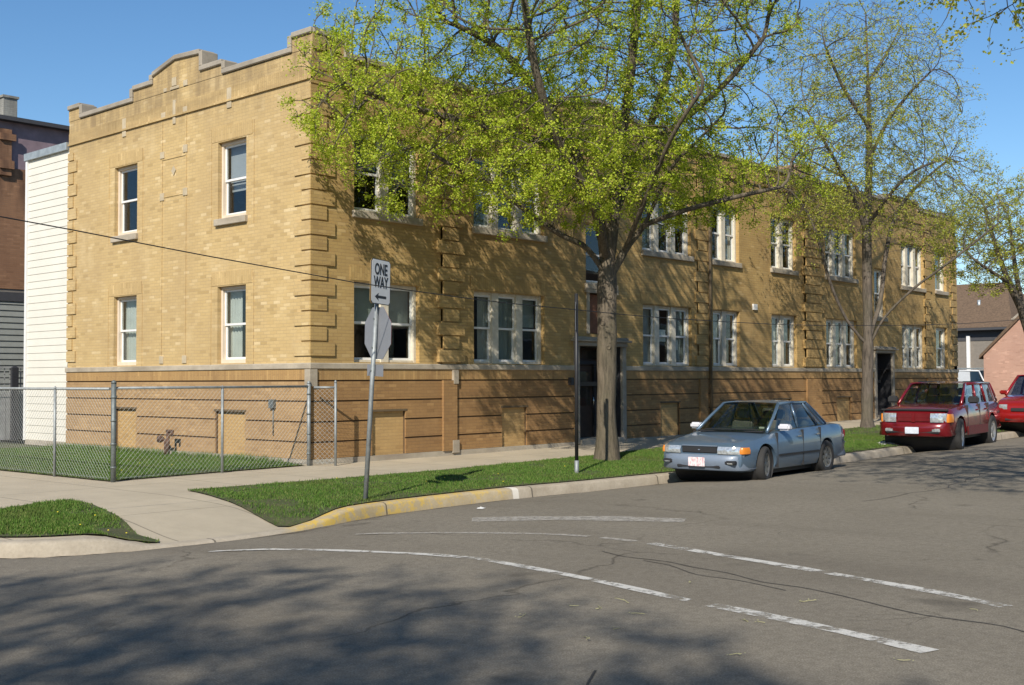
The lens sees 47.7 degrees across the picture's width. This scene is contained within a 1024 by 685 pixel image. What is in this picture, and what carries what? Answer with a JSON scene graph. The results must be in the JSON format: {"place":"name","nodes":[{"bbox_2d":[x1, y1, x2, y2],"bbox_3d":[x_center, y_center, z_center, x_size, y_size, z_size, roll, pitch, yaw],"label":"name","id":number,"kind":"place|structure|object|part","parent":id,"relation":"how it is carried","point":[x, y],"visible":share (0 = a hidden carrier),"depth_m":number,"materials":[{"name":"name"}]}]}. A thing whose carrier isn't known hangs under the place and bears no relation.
{"place":"outdoors","nodes":[
{"label":"outdoors","id":0,"kind":"place"},
{"bbox_2d":[0,418,1007,543],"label":"pavement","id":1,"kind":"structure","parent":0,"point":[163,509],"depth_m":16.34,"materials":[{"name":"concrete"}]},
{"bbox_2d":[0,386,110,478],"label":"chain link fence","id":2,"kind":"object","parent":1,"relation":"on","point":[55,396],"visible":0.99,"depth_m":18.36,"materials":[{"name":"metal"}]},
{"bbox_2d":[0,498,158,542],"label":"turf","id":3,"kind":"structure","parent":1,"relation":"on","point":[122,533],"depth_m":12.37,"materials":[{"name":"plant"}]},
{"bbox_2d":[0,442,299,480],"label":"turf","id":4,"kind":"structure","parent":1,"relation":"on","point":[15,445],"depth_m":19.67,"materials":[{"name":"plant"}]},
{"bbox_2d":[0,292,23,393],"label":"garage","id":5,"kind":"structure","parent":4,"relation":"on","point":[11,328],"depth_m":32.27,"materials":[{"name":"grey wood"}]},
{"bbox_2d":[0,365,23,440],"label":"board fence","id":6,"kind":"object","parent":4,"relation":"on","point":[13,378],"visible":0.23,"depth_m":29.66,"materials":[{"name":"black paint"}]},
{"bbox_2d":[23,142,68,445],"bbox_3d":[-7.035,-0.935,31.794,2.120,7.080,12.060,-2,-2,42],"label":"siding extension","id":7,"kind":"object","parent":4,"relation":"on","point":[46,267],"visible":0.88,"depth_m":27.39,"materials":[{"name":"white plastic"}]},
{"bbox_2d":[157,429,173,454],"bbox_3d":[-6.950,2.036,23.197,0.475,0.585,0.115,-2,-2,42],"label":"standpipe","id":8,"kind":"object","parent":4,"relation":"on","point":[166,442],"visible":0.87,"depth_m":23.17,"materials":[{"name":"metal"}]},
{"bbox_2d":[110,380,310,481],"bbox_3d":[-4.784,1.421,18.901,0.088,1.620,4.043,-2,-2,37],"label":"chain link fence","id":9,"kind":"object","parent":1,"relation":"on","point":[113,421],"visible":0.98,"depth_m":18.73,"materials":[{"name":"metal"}]},
{"bbox_2d":[314,380,336,465],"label":"fence gate","id":10,"kind":"structure","parent":1,"relation":"on","point":[334,387],"depth_m":20.47,"materials":[{"name":"metal"}]},
{"bbox_2d":[65,26,958,465],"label":"apartment building","id":11,"kind":"structure","parent":1,"relation":"on","point":[203,152],"depth_m":24.39,"materials":[{"name":"brick"}]},
{"bbox_2d":[109,281,141,365],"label":"window","id":12,"kind":"structure","parent":11,"relation":"in","point":[128,288],"depth_m":25.25,"materials":[{"name":"white wood"}]},
{"bbox_2d":[116,407,136,447],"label":"blocked window","id":13,"kind":"structure","parent":11,"relation":"in","point":[123,422],"depth_m":24.83,"materials":[{"name":"brick"}]},
{"bbox_2d":[110,148,142,242],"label":"window","id":14,"kind":"structure","parent":11,"relation":"in","point":[132,156],"depth_m":25.23,"materials":[{"name":"white wood"}]},
{"bbox_2d":[214,409,245,454],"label":"blocked window","id":15,"kind":"structure","parent":11,"relation":"in","point":[229,413],"depth_m":22.23,"materials":[{"name":"brick"}]},
{"bbox_2d":[211,268,251,363],"bbox_3d":[-5.308,-0.490,22.397,1.340,1.790,0.308,-2,-2,42],"label":"window","id":16,"kind":"structure","parent":11,"relation":"in","point":[231,333],"depth_m":22.63,"materials":[{"name":"white wood"}]},
{"bbox_2d":[212,119,252,226],"bbox_3d":[-5.333,-3.247,22.470,1.340,1.935,0.390,-2,-2,42],"label":"window","id":17,"kind":"structure","parent":11,"relation":"in","point":[238,147],"depth_m":22.65,"materials":[{"name":"white wood"}]},
{"bbox_2d":[350,114,422,225],"bbox_3d":[-2.460,-3.268,22.182,0.360,1.935,1.860,-2,-2,42],"label":"window","id":18,"kind":"structure","parent":11,"relation":"in","point":[410,218],"depth_m":22.13,"materials":[{"name":"beige paint"}]},
{"bbox_2d":[350,265,422,362],"bbox_3d":[-2.472,-0.511,22.114,0.298,1.790,1.860,-2,-2,42],"label":"window","id":19,"kind":"structure","parent":11,"relation":"in","point":[397,310],"depth_m":22.42,"materials":[{"name":"beige paint"}]},
{"bbox_2d":[371,409,406,455],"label":"blocked window","id":20,"kind":"structure","parent":11,"relation":"in","point":[387,425],"depth_m":21.99,"materials":[{"name":"brick"}]},
{"bbox_2d":[470,142,547,242],"bbox_3d":[-0.131,-3.193,24.780,0.370,1.935,2.440,-2,-2,42],"label":"window","id":21,"kind":"structure","parent":11,"relation":"in","point":[481,225],"depth_m":24.49,"materials":[{"name":"beige paint"}]},
{"bbox_2d":[470,276,547,363],"bbox_3d":[-0.143,-0.436,24.712,0.308,1.790,2.440,-2,-2,42],"label":"window","id":22,"kind":"structure","parent":11,"relation":"in","point":[497,342],"depth_m":24.81,"materials":[{"name":"beige paint"}]},
{"bbox_2d":[501,405,527,446],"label":"blocked window","id":23,"kind":"structure","parent":11,"relation":"in","point":[513,434],"depth_m":24.65,"materials":[{"name":"wood"}]},
{"bbox_2d":[580,348,596,437],"bbox_3d":[1.687,1.167,27.176,0.162,2.130,1.620,-2,-2,42],"label":"door","id":24,"kind":"structure","parent":11,"relation":"in","point":[588,356],"depth_m":27.35,"materials":[{"name":"brown wood"}]},
{"bbox_2d":[583,211,617,290],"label":"window","id":25,"kind":"structure","parent":11,"relation":"in","point":[589,284],"depth_m":26.73,"materials":[{"name":"beige paint"}]},
{"bbox_2d":[639,178,693,261],"bbox_3d":[3.815,-3.066,29.171,0.370,1.935,2.350,-2,-2,42],"label":"window","id":26,"kind":"structure","parent":11,"relation":"in","point":[649,240],"depth_m":29.06,"materials":[{"name":"beige paint"}]},
{"bbox_2d":[640,292,693,365],"bbox_3d":[3.803,-0.309,29.103,0.308,1.790,2.350,-2,-2,42],"label":"window","id":27,"kind":"structure","parent":11,"relation":"in","point":[680,357],"depth_m":29.24,"materials":[{"name":"beige paint"}]},
{"bbox_2d":[660,401,680,435],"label":"blocked window","id":28,"kind":"structure","parent":11,"relation":"in","point":[669,409],"depth_m":29.00,"materials":[{"name":"brick"}]},
{"bbox_2d":[712,195,741,267],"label":"window","id":29,"kind":"structure","parent":11,"relation":"in","point":[723,228],"depth_m":31.40,"materials":[{"name":"beige paint"}]},
{"bbox_2d":[712,298,741,366],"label":"window","id":30,"kind":"structure","parent":11,"relation":"in","point":[723,304],"depth_m":31.13,"materials":[{"name":"beige paint"}]},
{"bbox_2d":[720,399,737,426],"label":"blocked window","id":31,"kind":"structure","parent":11,"relation":"in","point":[727,410],"depth_m":31.03,"materials":[{"name":"wood"}]},
{"bbox_2d":[773,398,791,420],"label":"blocked window","id":32,"kind":"structure","parent":11,"relation":"in","point":[785,408],"depth_m":33.38,"materials":[{"name":"brick"}]},
{"bbox_2d":[769,206,798,275],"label":"window","id":33,"kind":"structure","parent":11,"relation":"in","point":[778,268],"depth_m":33.56,"materials":[{"name":"beige paint"}]},
{"bbox_2d":[770,304,798,366],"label":"window","id":34,"kind":"structure","parent":11,"relation":"in","point":[781,330],"depth_m":33.48,"materials":[{"name":"beige paint"}]},
{"bbox_2d":[823,216,858,283],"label":"window","id":35,"kind":"structure","parent":11,"relation":"in","point":[845,262],"depth_m":36.48,"materials":[{"name":"beige paint"}]},
{"bbox_2d":[824,309,857,367],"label":"window","id":36,"kind":"structure","parent":11,"relation":"in","point":[837,359],"depth_m":36.37,"materials":[{"name":"beige paint"}]},
{"bbox_2d":[836,396,851,420],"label":"blocked window","id":37,"kind":"structure","parent":11,"relation":"in","point":[842,414],"depth_m":36.11,"materials":[{"name":"brick"}]},
{"bbox_2d":[877,354,878,414],"bbox_3d":[11.938,1.391,38.586,0.162,2.060,1.200,-2,-2,42],"label":"door","id":38,"kind":"structure","parent":11,"relation":"in","point":[877,354],"depth_m":38.95,"materials":[{"name":"brown wood"}]},
{"bbox_2d":[873,259,887,321],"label":"window","id":39,"kind":"structure","parent":11,"relation":"in","point":[876,263],"depth_m":38.43,"materials":[{"name":"beige paint"}]},
{"bbox_2d":[899,233,925,292],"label":"window","id":40,"kind":"structure","parent":11,"relation":"in","point":[912,256],"depth_m":40.49,"materials":[{"name":"beige paint"}]},
{"bbox_2d":[901,316,924,368],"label":"window","id":41,"kind":"structure","parent":11,"relation":"in","point":[913,347],"depth_m":40.40,"materials":[{"name":"beige paint"}]},
{"bbox_2d":[933,241,948,295],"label":"window","id":42,"kind":"structure","parent":11,"relation":"in","point":[939,290],"depth_m":42.46,"materials":[{"name":"beige paint"}]},
{"bbox_2d":[935,319,947,368],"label":"window","id":43,"kind":"structure","parent":11,"relation":"in","point":[940,354],"depth_m":42.39,"materials":[{"name":"beige paint"}]},
{"bbox_2d":[187,425,1011,525],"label":"turf","id":44,"kind":"structure","parent":1,"relation":"on","point":[290,521],"depth_m":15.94,"materials":[{"name":"plant"}]},
{"bbox_2d":[363,258,390,499],"bbox_3d":[-1.776,0.538,15.188,0.369,3.262,0.610,0,-2,-8],"label":"sign post","id":45,"kind":"object","parent":44,"relation":"on","point":[378,333],"visible":0.98,"depth_m":15.14,"materials":[{"name":"metal"}]},
{"bbox_2d":[277,0,855,460],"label":"tree","id":46,"kind":"object","parent":44,"relation":"on","point":[559,140],"visible":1,"depth_m":20.34,"materials":[{"name":"green plant"}]},
{"bbox_2d":[574,293,578,472],"bbox_3d":[1.073,0.727,19.178,0.072,3.080,0.297,-1,-2,12],"label":"sign post","id":47,"kind":"object","parent":44,"relation":"on","point":[576,465],"visible":0.86,"depth_m":19.11,"materials":[{"name":"black metal"}]},
{"bbox_2d":[747,0,1023,427],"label":"tree","id":48,"kind":"object","parent":44,"relation":"on","point":[866,219],"visible":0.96,"depth_m":30.88,"materials":[{"name":"green plant"}]},
{"bbox_2d":[845,424,1004,435],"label":"grass","id":49,"kind":"structure","parent":44,"relation":"on","point":[857,430],"depth_m":29.92,"materials":[{"name":"green plant"}]},
{"bbox_2d":[926,167,1023,331],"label":"tree","id":50,"kind":"object","parent":44,"relation":"on","point":[1015,289],"visible":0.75,"depth_m":36.54,"materials":[{"name":"green plant"}]},
{"bbox_2d":[979,314,1023,401],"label":"pink brick house","id":51,"kind":"structure","parent":1,"relation":"on","point":[1002,354],"depth_m":55.36,"materials":[{"name":"brown"}]},
{"bbox_2d":[0,216,1020,325],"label":"overhead cable","id":52,"kind":"object","parent":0,"point":[434,293],"visible":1,"depth_m":14.82,"materials":[{"name":"black metal"}]},
{"bbox_2d":[0,436,1023,684],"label":"road","id":53,"kind":"structure","parent":0,"point":[298,610],"depth_m":8.42,"materials":[{"name":"grey asphalt"}]},
{"bbox_2d":[0,94,69,292],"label":"brown brick building","id":54,"kind":"structure","parent":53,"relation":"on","point":[20,138],"depth_m":35.03,"materials":[{"name":"brown brick"}]},
{"bbox_2d":[209,548,689,600],"bbox_3d":[-0.606,1.909,9.881,5.056,0.063,0.843,-2,-2,35],"label":"crosswalk line","id":55,"kind":"object","parent":53,"relation":"on","point":[633,588],"visible":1,"depth_m":9.59,"materials":[{"name":"paint"}]},
{"bbox_2d":[356,532,588,536],"bbox_3d":[-0.411,1.969,11.888,2.507,0.054,0.277,-1,-2,14],"label":"crosswalk line","id":56,"kind":"object","parent":53,"relation":"on","point":[484,533],"visible":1,"depth_m":11.94,"materials":[{"name":"beige paint"}]},
{"bbox_2d":[0,431,1023,558],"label":"kerb","id":57,"kind":"structure","parent":53,"relation":"on","point":[35,548],"depth_m":14.99,"materials":[{"name":"beige concrete"}]},
{"bbox_2d":[31,438,1009,557],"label":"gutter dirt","id":58,"kind":"structure","parent":53,"relation":"on","point":[443,507],"depth_m":14.47,"materials":[{"name":"brown soil"}]},
{"bbox_2d":[472,516,686,521],"bbox_3d":[0.725,1.994,13.057,2.461,0.037,0.540,-1,-2,10],"label":"stop line","id":59,"kind":"object","parent":53,"relation":"on","point":[602,518],"visible":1,"depth_m":13.08,"materials":[{"name":"beige paint"}]},
{"bbox_2d":[586,670,595,684],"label":"tar seam","id":60,"kind":"object","parent":53,"relation":"on","point":[591,677],"visible":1,"depth_m":6.05,"materials":[{"name":"black asphalt"}]},
{"bbox_2d":[602,537,637,540],"bbox_3d":[1.040,1.916,11.276,0.400,0.001,0.116,-2,-2,42],"label":"crosswalk line","id":61,"kind":"object","parent":53,"relation":"on","point":[618,539],"visible":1,"depth_m":11.25,"materials":[{"name":"beige paint"}]},
{"bbox_2d":[643,560,782,589],"bbox_3d":[1.544,1.849,9.221,0.120,0.001,1.688,1,-2,-31],"label":"tar seam","id":62,"kind":"object","parent":53,"relation":"on","point":[710,576],"visible":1,"depth_m":9.13,"materials":[{"name":"black asphalt"}]},
{"bbox_2d":[515,581,977,660],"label":"fallen sprigs","id":63,"kind":"object","parent":53,"relation":"on","point":[742,619],"visible":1,"depth_m":7.65,"materials":[{"name":"plant"}]},
{"bbox_2d":[663,400,845,480],"bbox_3d":[4.247,1.659,19.954,1.840,1.332,4.264,-2,-2,39],"label":"parked car","id":64,"kind":"object","parent":53,"relation":"on","point":[760,449],"visible":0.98,"depth_m":19.01,"materials":[{"name":"blue paint"}]},
{"bbox_2d":[603,551,1023,631],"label":"tar seam","id":65,"kind":"object","parent":53,"relation":"on","point":[827,592],"visible":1,"depth_m":8.37,"materials":[{"name":"black asphalt"}]},
{"bbox_2d":[709,605,938,652],"bbox_3d":[1.890,1.784,7.296,0.185,0.001,1.729,1,-2,-36],"label":"crosswalk line","id":66,"kind":"object","parent":53,"relation":"on","point":[913,647],"visible":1,"depth_m":7.09,"materials":[{"name":"paint"}]},
{"bbox_2d":[648,543,1012,605],"bbox_3d":[2.380,1.852,9.458,0.213,0.001,3.734,1,-2,-33],"label":"crosswalk line","id":67,"kind":"object","parent":53,"relation":"on","point":[912,587],"visible":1,"depth_m":9.19,"materials":[{"name":"paint"}]},
{"bbox_2d":[879,381,1000,451],"bbox_3d":[10.036,1.708,26.965,2.002,1.614,4.795,-2,-2,36],"label":"parked car","id":68,"kind":"object","parent":53,"relation":"on","point":[925,416],"visible":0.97,"depth_m":25.70,"materials":[{"name":"red paint"}]},
{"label":"side window","id":69,"kind":"part","parent":68,"relation":"part of","materials":[{"name":"black glass"}]},
{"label":"side window","id":70,"kind":"part","parent":68,"relation":"part of","materials":[{"name":"black glass"}]},
{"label":"side window","id":71,"kind":"part","parent":68,"relation":"part of","materials":[{"name":"black glass"}]},
{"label":"side window","id":72,"kind":"part","parent":68,"relation":"part of","materials":[{"name":"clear glass"}]},
{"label":"side window","id":73,"kind":"part","parent":68,"relation":"part of","materials":[{"name":"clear glass"}]},
{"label":"side window","id":74,"kind":"part","parent":68,"relation":"part of","materials":[{"name":"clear glass"}]},
{"bbox_2d":[868,464,1012,500],"bbox_3d":[7.896,2.100,18.988,0.374,0.081,10.995,-2,-2,37],"label":"tar seam","id":75,"kind":"object","parent":53,"relation":"on","point":[950,484],"visible":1,"depth_m":17.09,"materials":[{"name":"black asphalt"}]},
{"bbox_2d":[957,368,983,395],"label":"white van","id":76,"kind":"object","parent":53,"relation":"on","point":[970,375],"visible":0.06,"depth_m":61.26,"materials":[{"name":"paint"}]},
{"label":"side window","id":77,"kind":"part","parent":76,"relation":"part of","materials":[{"name":"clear glass"}]},
{"bbox_2d":[956,282,1023,369],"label":"brown roofed house","id":78,"kind":"structure","parent":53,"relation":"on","point":[975,340],"depth_m":68.52,"materials":[{"name":"beige"}]},
{"bbox_2d":[997,375,1023,432],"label":"parked car","id":79,"kind":"object","parent":53,"relation":"on","point":[1011,405],"visible":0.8,"depth_m":30.37,"materials":[{"name":"red paint"}]},
{"bbox_2d":[0,0,1023,293],"label":"sky","id":80,"kind":"structure","parent":0,"point":[56,55],"materials":[{"name":"blue"}]},
{"bbox_2d":[878,0,1023,64],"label":"tree","id":81,"kind":"object","parent":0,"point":[981,18],"visible":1,"depth_m":13.12,"materials":[{"name":"green plant"}]}
]}

